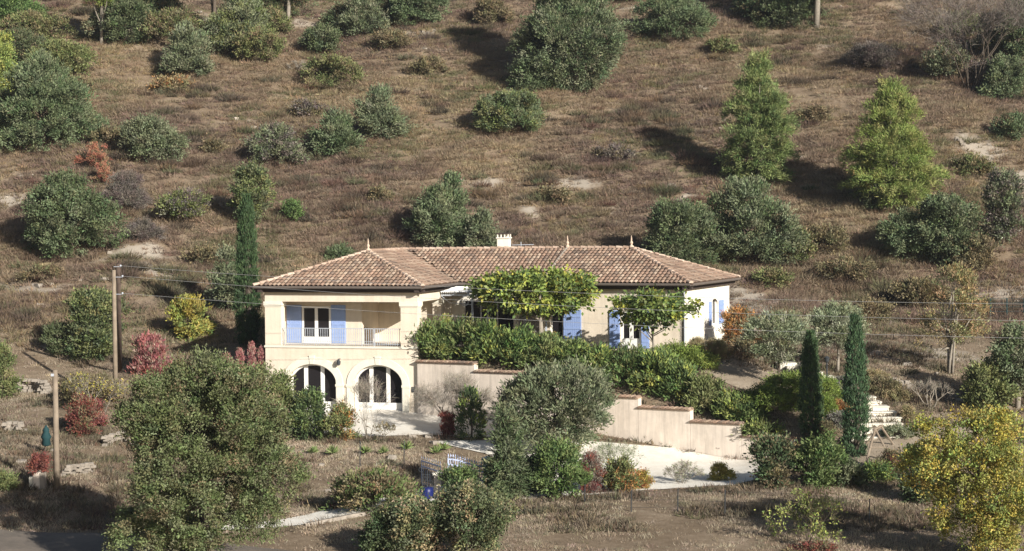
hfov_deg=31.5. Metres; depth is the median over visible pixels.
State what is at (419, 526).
bush
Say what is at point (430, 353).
climbing plant
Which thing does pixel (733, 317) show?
orange shrub
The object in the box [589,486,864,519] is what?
fence wire
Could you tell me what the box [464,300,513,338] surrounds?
glazed door
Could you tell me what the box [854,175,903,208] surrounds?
hill bush
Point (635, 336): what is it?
french door
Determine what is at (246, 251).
cypress
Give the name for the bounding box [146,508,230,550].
garden bush
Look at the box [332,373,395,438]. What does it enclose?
bare sapling
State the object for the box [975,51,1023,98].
hill bush
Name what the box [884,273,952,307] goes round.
hill bush
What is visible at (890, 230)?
hill bush
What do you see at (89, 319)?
hill bush
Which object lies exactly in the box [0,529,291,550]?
road
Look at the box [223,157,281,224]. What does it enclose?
hill bush
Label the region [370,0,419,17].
hill bush
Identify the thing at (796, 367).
garden cushion
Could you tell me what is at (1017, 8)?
bare tree
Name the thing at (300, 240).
heath scrub
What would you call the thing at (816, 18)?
pine tree
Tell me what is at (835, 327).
olive tree
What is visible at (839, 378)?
garden cushion
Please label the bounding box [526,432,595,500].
garden bush
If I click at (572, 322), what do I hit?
power cable
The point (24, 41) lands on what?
hill bush
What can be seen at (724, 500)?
fence post
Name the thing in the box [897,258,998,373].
autumn tree
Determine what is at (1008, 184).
hill bush
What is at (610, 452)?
bare shrub
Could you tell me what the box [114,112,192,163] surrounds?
hill bush
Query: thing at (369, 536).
young oak
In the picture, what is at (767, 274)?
hill bush
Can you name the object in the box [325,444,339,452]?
yucca
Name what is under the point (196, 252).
hill bush
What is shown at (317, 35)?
hill bush
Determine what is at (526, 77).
juniper
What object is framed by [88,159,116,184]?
sumac
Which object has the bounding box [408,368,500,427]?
bare shrub
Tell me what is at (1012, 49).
hill bush
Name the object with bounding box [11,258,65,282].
hill bush
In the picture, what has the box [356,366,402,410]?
window
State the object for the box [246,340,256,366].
pink shrub
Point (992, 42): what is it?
hill bush
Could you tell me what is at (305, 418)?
garden bush
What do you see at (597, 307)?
power cable
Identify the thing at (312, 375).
french door
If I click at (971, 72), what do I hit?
hill bush
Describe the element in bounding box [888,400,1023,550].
yellow tree
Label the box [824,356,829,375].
garden lamp
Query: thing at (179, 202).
hill bush
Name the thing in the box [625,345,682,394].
hedge shrub
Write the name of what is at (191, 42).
juniper
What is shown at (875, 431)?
swing frame
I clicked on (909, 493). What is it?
garden bush
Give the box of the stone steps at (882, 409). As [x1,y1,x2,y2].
[852,395,902,441]
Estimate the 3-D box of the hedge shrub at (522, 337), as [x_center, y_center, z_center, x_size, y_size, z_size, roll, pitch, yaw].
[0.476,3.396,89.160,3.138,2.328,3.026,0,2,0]
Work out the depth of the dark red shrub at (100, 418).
84.07 m
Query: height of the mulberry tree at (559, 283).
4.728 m
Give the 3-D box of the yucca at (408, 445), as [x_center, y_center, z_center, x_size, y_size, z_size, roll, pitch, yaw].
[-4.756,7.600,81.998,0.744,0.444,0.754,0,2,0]
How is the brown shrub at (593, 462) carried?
on the hillside ground at (676, 526)
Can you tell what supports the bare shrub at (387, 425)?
on the hillside ground at (676, 526)
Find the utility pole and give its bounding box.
[112,263,122,384]
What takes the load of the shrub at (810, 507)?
on the hillside ground at (676, 526)
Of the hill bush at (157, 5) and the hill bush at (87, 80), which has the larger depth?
the hill bush at (157, 5)
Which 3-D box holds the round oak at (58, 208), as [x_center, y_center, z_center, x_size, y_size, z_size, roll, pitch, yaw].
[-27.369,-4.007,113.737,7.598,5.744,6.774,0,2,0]
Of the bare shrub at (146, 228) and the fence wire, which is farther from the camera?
the bare shrub at (146, 228)
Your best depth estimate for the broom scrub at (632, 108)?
128.60 m
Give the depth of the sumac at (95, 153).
126.80 m
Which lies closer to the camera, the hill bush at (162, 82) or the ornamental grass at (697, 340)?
the ornamental grass at (697, 340)
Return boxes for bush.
[0,0,48,26]
[0,8,80,43]
[0,85,35,120]
[0,339,26,399]
[0,466,22,490]
[4,22,47,59]
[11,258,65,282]
[22,36,101,76]
[38,319,79,356]
[61,284,135,360]
[65,72,95,96]
[80,0,134,37]
[85,123,130,144]
[95,0,152,44]
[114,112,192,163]
[125,329,171,376]
[130,376,216,418]
[136,5,205,42]
[141,0,184,30]
[146,71,195,91]
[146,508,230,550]
[151,186,212,219]
[165,292,219,341]
[175,241,221,264]
[199,135,229,153]
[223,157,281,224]
[229,24,287,61]
[239,120,312,163]
[250,2,295,31]
[256,0,318,18]
[261,368,309,435]
[280,197,306,220]
[284,385,332,440]
[288,94,328,116]
[296,49,367,86]
[297,22,342,54]
[319,1,351,30]
[319,240,356,260]
[319,462,425,517]
[320,400,362,440]
[365,182,398,201]
[366,24,414,48]
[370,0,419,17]
[375,489,448,550]
[382,0,451,24]
[404,52,451,73]
[426,477,523,550]
[435,460,483,496]
[453,384,488,441]
[469,87,550,132]
[470,0,516,24]
[520,449,545,493]
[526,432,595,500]
[529,183,574,202]
[590,138,640,159]
[601,452,645,492]
[622,0,718,38]
[644,338,712,369]
[689,348,722,369]
[703,33,743,53]
[720,398,772,423]
[724,336,761,361]
[729,0,797,17]
[742,430,805,489]
[748,0,830,27]
[750,264,794,287]
[771,226,817,263]
[788,426,849,490]
[791,104,833,122]
[802,221,851,250]
[808,254,877,280]
[833,454,870,488]
[837,293,901,321]
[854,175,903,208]
[862,459,899,482]
[874,205,932,258]
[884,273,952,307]
[895,443,941,504]
[919,38,973,79]
[936,7,983,37]
[944,232,1000,270]
[949,151,999,177]
[956,355,1023,411]
[961,58,992,83]
[967,8,1016,55]
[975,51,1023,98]
[978,164,1023,246]
[984,109,1023,141]
[992,0,1023,62]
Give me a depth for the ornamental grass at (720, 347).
89.44 m
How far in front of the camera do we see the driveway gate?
74.67 m
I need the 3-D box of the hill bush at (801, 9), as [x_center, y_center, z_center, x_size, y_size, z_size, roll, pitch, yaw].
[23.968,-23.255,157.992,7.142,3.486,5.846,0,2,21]
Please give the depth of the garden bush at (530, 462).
74.54 m
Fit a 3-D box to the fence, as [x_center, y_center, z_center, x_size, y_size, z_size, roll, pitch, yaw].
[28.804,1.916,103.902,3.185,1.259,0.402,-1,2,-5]
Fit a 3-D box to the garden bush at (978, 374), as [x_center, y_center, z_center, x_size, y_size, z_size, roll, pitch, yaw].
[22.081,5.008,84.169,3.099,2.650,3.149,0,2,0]
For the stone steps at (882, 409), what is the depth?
82.39 m
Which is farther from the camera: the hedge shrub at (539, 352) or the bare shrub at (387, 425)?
the hedge shrub at (539, 352)
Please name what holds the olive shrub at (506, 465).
on the hillside ground at (676, 526)
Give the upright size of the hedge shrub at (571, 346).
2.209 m
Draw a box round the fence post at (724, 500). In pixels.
[724,490,725,513]
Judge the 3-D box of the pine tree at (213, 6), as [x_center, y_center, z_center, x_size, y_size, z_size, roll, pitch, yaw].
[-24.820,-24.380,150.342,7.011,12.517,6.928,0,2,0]
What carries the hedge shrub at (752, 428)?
on the hillside ground at (676, 526)
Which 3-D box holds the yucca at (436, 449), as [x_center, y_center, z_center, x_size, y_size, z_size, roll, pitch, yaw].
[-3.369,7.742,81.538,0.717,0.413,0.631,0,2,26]
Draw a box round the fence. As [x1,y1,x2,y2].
[990,298,1023,316]
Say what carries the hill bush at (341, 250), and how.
on the hillside ground at (676, 526)
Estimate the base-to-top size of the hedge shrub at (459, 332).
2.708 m
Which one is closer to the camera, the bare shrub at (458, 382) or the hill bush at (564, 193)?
the bare shrub at (458, 382)
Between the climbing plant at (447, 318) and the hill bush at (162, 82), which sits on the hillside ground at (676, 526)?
the hill bush at (162, 82)
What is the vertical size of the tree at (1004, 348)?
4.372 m
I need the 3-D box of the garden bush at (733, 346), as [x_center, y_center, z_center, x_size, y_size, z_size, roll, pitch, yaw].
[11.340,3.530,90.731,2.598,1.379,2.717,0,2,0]
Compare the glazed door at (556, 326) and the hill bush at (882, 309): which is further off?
the hill bush at (882, 309)
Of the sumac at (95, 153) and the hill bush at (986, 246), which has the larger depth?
the sumac at (95, 153)
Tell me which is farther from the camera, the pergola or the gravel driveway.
the pergola
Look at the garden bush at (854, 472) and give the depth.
74.71 m
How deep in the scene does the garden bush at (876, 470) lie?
75.27 m
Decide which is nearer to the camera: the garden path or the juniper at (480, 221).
the garden path
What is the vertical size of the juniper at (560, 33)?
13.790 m
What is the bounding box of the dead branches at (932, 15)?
[921,8,949,26]
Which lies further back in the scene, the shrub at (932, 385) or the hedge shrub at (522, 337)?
the hedge shrub at (522, 337)
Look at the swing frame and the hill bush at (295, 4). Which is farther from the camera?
the hill bush at (295, 4)
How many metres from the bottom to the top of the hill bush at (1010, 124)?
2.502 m
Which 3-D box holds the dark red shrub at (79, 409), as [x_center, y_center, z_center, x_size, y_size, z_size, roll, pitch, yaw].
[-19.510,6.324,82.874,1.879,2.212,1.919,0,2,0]
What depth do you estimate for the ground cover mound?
82.76 m
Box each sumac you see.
[73,141,112,165]
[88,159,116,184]
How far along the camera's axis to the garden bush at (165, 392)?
86.77 m
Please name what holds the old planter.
on the hillside ground at (676, 526)
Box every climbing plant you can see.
[421,321,436,359]
[440,313,451,325]
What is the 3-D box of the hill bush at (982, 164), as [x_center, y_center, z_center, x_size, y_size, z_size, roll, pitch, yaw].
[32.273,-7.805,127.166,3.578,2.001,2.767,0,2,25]
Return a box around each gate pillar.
[432,471,442,495]
[482,455,490,482]
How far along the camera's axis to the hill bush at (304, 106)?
139.16 m
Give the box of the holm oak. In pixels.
[97,343,317,550]
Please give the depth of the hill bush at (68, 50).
143.38 m
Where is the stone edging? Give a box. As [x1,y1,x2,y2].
[866,368,911,388]
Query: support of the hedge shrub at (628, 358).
on the hillside ground at (676, 526)
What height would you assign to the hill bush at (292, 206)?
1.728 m
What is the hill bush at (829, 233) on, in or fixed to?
on the hillside ground at (676, 526)
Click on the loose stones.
(429, 435)
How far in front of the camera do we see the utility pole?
88.90 m
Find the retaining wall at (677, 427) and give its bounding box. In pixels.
[414,359,795,458]
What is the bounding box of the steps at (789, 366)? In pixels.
[775,362,833,377]
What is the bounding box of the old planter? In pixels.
[25,449,53,489]
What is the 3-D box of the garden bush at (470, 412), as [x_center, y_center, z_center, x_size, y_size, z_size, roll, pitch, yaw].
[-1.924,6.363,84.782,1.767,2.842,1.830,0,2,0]
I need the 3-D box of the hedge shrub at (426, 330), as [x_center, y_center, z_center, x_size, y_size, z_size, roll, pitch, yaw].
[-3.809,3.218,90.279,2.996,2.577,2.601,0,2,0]
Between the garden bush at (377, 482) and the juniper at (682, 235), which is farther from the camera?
the juniper at (682, 235)
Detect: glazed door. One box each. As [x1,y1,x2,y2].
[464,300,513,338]
[551,312,562,338]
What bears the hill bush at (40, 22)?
on the hillside ground at (676, 526)
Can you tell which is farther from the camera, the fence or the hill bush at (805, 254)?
the hill bush at (805, 254)
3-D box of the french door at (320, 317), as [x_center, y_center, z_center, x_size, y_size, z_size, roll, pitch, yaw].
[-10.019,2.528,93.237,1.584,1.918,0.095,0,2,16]
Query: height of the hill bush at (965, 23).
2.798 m
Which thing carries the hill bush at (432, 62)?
on the hillside ground at (676, 526)
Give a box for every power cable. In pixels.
[123,293,1001,337]
[125,276,1023,320]
[129,266,993,303]
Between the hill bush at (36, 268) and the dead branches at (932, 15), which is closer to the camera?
the hill bush at (36, 268)
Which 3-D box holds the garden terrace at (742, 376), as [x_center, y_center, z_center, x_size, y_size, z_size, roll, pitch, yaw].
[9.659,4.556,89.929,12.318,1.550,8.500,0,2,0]
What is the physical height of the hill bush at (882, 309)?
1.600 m
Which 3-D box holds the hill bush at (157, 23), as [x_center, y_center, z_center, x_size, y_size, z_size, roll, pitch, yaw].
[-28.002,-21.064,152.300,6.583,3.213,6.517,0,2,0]
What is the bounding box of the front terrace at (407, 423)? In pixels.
[291,410,524,436]
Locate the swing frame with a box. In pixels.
[864,425,893,465]
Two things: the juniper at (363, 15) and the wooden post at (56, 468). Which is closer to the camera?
the wooden post at (56, 468)
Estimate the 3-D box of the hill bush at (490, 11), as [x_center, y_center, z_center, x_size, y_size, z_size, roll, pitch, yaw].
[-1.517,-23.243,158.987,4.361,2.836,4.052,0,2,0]
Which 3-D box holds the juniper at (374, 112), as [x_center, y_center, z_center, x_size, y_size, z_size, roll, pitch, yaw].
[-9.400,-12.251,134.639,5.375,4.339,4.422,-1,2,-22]
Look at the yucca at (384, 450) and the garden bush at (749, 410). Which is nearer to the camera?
the yucca at (384, 450)
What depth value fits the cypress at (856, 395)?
78.44 m
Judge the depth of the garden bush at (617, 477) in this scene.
74.03 m
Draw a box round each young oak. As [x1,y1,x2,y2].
[0,28,18,92]
[352,503,415,550]
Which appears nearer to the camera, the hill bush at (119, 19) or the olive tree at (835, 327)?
the olive tree at (835, 327)
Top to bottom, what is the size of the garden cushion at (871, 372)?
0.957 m
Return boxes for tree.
[80,0,113,44]
[211,0,220,54]
[286,0,290,18]
[462,259,606,332]
[486,354,619,451]
[602,283,703,350]
[714,47,804,182]
[738,306,819,374]
[808,295,875,372]
[813,0,833,27]
[835,75,955,208]
[886,0,1023,91]
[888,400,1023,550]
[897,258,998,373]
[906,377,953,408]
[981,317,1023,408]
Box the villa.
[251,233,740,412]
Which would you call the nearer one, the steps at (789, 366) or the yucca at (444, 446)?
the yucca at (444, 446)
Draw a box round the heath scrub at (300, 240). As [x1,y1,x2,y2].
[0,0,1023,354]
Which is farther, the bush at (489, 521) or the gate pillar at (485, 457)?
the gate pillar at (485, 457)
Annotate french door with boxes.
[302,306,330,342]
[621,310,640,348]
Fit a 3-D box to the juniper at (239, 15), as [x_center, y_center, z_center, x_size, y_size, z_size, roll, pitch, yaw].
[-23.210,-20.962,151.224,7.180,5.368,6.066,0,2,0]
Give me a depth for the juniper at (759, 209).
113.40 m
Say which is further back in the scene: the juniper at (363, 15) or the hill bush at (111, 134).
the juniper at (363, 15)
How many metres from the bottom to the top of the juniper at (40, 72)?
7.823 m
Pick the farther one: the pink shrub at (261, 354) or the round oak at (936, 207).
the round oak at (936, 207)
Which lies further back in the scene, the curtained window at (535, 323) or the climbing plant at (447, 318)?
the curtained window at (535, 323)
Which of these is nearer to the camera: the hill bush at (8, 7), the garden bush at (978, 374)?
the garden bush at (978, 374)
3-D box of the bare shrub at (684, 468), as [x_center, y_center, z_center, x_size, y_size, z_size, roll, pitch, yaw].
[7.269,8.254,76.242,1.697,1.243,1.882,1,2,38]
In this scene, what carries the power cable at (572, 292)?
attached to the utility pole
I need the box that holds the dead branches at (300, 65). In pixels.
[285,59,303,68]
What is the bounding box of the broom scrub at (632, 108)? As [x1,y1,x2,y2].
[0,0,1023,336]
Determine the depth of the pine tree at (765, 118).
125.82 m
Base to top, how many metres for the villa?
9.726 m
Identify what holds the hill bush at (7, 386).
on the hillside ground at (676, 526)
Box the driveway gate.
[421,454,482,487]
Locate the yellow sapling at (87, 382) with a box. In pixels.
[65,372,130,414]
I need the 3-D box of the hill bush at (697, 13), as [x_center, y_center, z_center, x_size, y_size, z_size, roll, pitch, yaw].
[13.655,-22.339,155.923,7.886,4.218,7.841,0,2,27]
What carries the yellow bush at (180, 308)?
on the hillside ground at (676, 526)
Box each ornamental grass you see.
[685,335,708,352]
[704,334,730,359]
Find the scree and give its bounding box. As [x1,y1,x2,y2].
[5,11,1017,359]
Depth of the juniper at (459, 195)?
116.99 m
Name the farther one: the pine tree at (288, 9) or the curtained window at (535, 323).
the pine tree at (288, 9)
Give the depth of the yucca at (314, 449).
81.49 m
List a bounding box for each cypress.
[228,192,262,346]
[795,328,827,440]
[840,312,872,458]
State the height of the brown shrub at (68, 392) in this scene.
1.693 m
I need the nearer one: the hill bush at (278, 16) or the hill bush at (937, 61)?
the hill bush at (937, 61)
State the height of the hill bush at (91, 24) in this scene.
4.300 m
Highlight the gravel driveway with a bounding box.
[222,440,758,528]
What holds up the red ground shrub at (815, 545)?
on the hillside ground at (676, 526)
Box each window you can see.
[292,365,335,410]
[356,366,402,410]
[518,311,537,334]
[712,299,715,324]
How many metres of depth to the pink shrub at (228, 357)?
92.58 m
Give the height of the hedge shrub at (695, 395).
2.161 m
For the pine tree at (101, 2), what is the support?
on the hillside ground at (676, 526)
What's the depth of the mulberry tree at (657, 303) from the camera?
87.34 m
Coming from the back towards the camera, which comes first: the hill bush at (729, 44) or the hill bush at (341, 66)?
the hill bush at (729, 44)
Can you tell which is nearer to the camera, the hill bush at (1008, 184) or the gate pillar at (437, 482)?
the gate pillar at (437, 482)
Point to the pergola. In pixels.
(454, 289)
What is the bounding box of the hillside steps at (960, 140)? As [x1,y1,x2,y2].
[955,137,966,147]
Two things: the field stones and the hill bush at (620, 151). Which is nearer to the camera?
the field stones
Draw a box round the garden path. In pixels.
[799,392,1023,475]
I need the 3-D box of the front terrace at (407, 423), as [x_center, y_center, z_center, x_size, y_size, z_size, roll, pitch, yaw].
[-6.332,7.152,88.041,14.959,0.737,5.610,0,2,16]
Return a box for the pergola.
[440,285,546,330]
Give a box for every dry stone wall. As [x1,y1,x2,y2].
[1,421,26,431]
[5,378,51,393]
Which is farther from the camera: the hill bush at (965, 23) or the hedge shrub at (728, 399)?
the hill bush at (965, 23)
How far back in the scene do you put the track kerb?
68.44 m
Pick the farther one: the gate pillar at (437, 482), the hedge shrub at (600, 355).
the hedge shrub at (600, 355)
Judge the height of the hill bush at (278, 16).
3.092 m
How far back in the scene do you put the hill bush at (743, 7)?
158.60 m
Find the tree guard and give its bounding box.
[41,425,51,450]
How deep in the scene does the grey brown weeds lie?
74.03 m
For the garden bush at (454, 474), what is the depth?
73.16 m
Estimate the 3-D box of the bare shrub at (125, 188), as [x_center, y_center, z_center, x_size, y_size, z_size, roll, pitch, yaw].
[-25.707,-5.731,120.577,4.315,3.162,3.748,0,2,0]
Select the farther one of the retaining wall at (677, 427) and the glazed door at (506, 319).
the glazed door at (506, 319)
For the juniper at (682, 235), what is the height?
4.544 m
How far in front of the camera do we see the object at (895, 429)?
79.97 m
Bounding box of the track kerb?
[306,510,375,526]
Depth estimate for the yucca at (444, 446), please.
82.19 m
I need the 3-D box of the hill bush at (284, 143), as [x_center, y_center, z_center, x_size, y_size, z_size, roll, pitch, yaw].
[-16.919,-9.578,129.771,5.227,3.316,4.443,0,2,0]
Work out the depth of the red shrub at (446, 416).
85.09 m
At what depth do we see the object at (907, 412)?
82.07 m
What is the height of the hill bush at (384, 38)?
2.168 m
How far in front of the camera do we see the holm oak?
58.93 m
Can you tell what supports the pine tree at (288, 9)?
on the hillside ground at (676, 526)
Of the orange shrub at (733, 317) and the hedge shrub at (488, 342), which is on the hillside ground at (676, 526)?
the hedge shrub at (488, 342)
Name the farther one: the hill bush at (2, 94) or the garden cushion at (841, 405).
the hill bush at (2, 94)
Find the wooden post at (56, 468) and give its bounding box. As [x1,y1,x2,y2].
[51,370,59,488]
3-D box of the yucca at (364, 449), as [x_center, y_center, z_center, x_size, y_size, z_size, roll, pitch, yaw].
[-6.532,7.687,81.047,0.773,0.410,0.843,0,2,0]
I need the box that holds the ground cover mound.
[740,369,845,411]
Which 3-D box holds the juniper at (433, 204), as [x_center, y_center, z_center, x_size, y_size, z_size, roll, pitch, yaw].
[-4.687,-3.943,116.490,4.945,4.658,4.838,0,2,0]
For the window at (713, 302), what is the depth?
96.66 m
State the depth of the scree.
113.14 m
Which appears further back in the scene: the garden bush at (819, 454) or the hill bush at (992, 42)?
the hill bush at (992, 42)
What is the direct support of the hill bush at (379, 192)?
on the hillside ground at (676, 526)
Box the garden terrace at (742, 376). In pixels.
[614,348,828,390]
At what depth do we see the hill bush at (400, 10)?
157.48 m
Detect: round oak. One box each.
[15,167,135,257]
[898,189,988,264]
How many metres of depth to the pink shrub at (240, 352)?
92.58 m
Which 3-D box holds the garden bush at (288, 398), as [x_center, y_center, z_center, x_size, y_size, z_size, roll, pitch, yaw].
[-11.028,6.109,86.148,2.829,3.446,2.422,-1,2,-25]
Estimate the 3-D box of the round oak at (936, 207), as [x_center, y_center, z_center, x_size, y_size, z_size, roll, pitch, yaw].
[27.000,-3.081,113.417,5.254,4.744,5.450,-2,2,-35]
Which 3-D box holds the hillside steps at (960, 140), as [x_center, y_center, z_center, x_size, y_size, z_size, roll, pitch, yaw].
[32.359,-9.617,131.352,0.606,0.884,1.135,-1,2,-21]
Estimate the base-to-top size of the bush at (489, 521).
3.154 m
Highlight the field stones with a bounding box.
[61,462,95,475]
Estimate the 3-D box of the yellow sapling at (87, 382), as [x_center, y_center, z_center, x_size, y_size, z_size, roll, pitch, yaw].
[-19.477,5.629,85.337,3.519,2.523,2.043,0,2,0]
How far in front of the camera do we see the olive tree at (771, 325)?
85.78 m
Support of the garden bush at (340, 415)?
on the hillside ground at (676, 526)
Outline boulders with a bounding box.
[101,431,131,446]
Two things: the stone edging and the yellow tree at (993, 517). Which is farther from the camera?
the stone edging
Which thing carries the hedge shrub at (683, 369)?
on the hillside ground at (676, 526)
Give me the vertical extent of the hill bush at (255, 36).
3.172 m
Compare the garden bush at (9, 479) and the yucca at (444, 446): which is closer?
the garden bush at (9, 479)
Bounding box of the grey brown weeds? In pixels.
[0,324,1023,533]
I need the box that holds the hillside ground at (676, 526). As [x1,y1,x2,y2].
[0,0,1023,550]
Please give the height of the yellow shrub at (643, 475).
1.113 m
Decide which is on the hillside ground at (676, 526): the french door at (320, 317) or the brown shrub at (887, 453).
the brown shrub at (887, 453)
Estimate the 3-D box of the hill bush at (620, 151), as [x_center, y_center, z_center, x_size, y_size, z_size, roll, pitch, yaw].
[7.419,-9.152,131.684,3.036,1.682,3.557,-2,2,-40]
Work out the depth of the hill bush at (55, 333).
97.34 m
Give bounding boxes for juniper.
[0,46,114,151]
[156,17,218,76]
[195,0,273,54]
[198,240,245,311]
[302,104,367,154]
[328,0,391,35]
[348,80,419,138]
[402,177,470,246]
[438,166,471,236]
[463,204,502,246]
[504,48,572,90]
[505,0,631,92]
[641,195,731,264]
[696,173,810,266]
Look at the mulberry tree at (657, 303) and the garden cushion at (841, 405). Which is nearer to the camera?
the garden cushion at (841, 405)
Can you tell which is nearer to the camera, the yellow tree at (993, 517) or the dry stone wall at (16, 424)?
the yellow tree at (993, 517)
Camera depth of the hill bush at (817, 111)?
135.91 m
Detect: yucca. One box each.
[305,445,319,451]
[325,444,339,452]
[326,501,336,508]
[357,445,372,452]
[378,445,389,452]
[399,439,413,448]
[430,445,444,452]
[437,442,450,448]
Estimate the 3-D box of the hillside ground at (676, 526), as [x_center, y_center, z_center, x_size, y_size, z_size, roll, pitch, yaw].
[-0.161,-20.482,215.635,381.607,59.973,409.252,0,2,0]
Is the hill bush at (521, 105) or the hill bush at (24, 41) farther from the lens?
the hill bush at (24, 41)
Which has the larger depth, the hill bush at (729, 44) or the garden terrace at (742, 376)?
the hill bush at (729, 44)
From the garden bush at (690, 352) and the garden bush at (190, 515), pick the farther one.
the garden bush at (690, 352)
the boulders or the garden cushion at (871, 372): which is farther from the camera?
the garden cushion at (871, 372)
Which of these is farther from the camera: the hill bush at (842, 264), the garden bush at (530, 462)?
the hill bush at (842, 264)
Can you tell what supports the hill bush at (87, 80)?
on the hillside ground at (676, 526)
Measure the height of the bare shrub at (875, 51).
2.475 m
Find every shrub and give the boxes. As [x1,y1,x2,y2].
[58,369,125,404]
[62,392,101,436]
[89,396,109,425]
[99,168,155,210]
[120,214,170,241]
[222,352,233,362]
[235,347,245,367]
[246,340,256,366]
[256,346,265,390]
[366,419,396,442]
[407,315,461,359]
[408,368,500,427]
[427,312,494,360]
[438,409,455,436]
[455,314,509,366]
[470,397,537,501]
[493,322,542,369]
[510,328,570,368]
[547,332,594,367]
[571,340,626,384]
[577,447,610,492]
[590,436,644,465]
[604,339,660,389]
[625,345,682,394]
[631,466,655,488]
[648,356,703,401]
[663,460,706,483]
[673,367,729,413]
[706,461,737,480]
[707,384,755,422]
[716,304,763,344]
[730,414,785,439]
[754,487,846,544]
[780,538,839,550]
[840,40,903,67]
[870,444,900,473]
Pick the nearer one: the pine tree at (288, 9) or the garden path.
the garden path
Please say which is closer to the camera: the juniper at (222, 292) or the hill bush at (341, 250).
the juniper at (222, 292)
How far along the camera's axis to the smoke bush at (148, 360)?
94.09 m
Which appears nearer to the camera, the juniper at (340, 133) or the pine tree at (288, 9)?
the juniper at (340, 133)
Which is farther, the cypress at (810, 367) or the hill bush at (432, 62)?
the hill bush at (432, 62)
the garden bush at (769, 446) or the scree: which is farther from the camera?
the scree
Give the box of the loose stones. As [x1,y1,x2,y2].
[1,5,937,492]
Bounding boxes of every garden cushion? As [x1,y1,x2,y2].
[787,363,801,373]
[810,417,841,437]
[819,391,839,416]
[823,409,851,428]
[829,398,853,411]
[833,375,853,388]
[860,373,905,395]
[861,366,890,381]
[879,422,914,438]
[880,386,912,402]
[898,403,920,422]
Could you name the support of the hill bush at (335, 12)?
on the hillside ground at (676, 526)
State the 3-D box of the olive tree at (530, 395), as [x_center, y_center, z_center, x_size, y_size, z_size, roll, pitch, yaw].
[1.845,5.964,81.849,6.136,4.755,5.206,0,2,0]
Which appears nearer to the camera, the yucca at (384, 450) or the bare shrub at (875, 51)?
the yucca at (384, 450)
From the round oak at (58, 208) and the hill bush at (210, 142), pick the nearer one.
the round oak at (58, 208)
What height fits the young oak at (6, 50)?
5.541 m
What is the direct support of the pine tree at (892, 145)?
on the hillside ground at (676, 526)
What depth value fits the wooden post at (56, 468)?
71.38 m

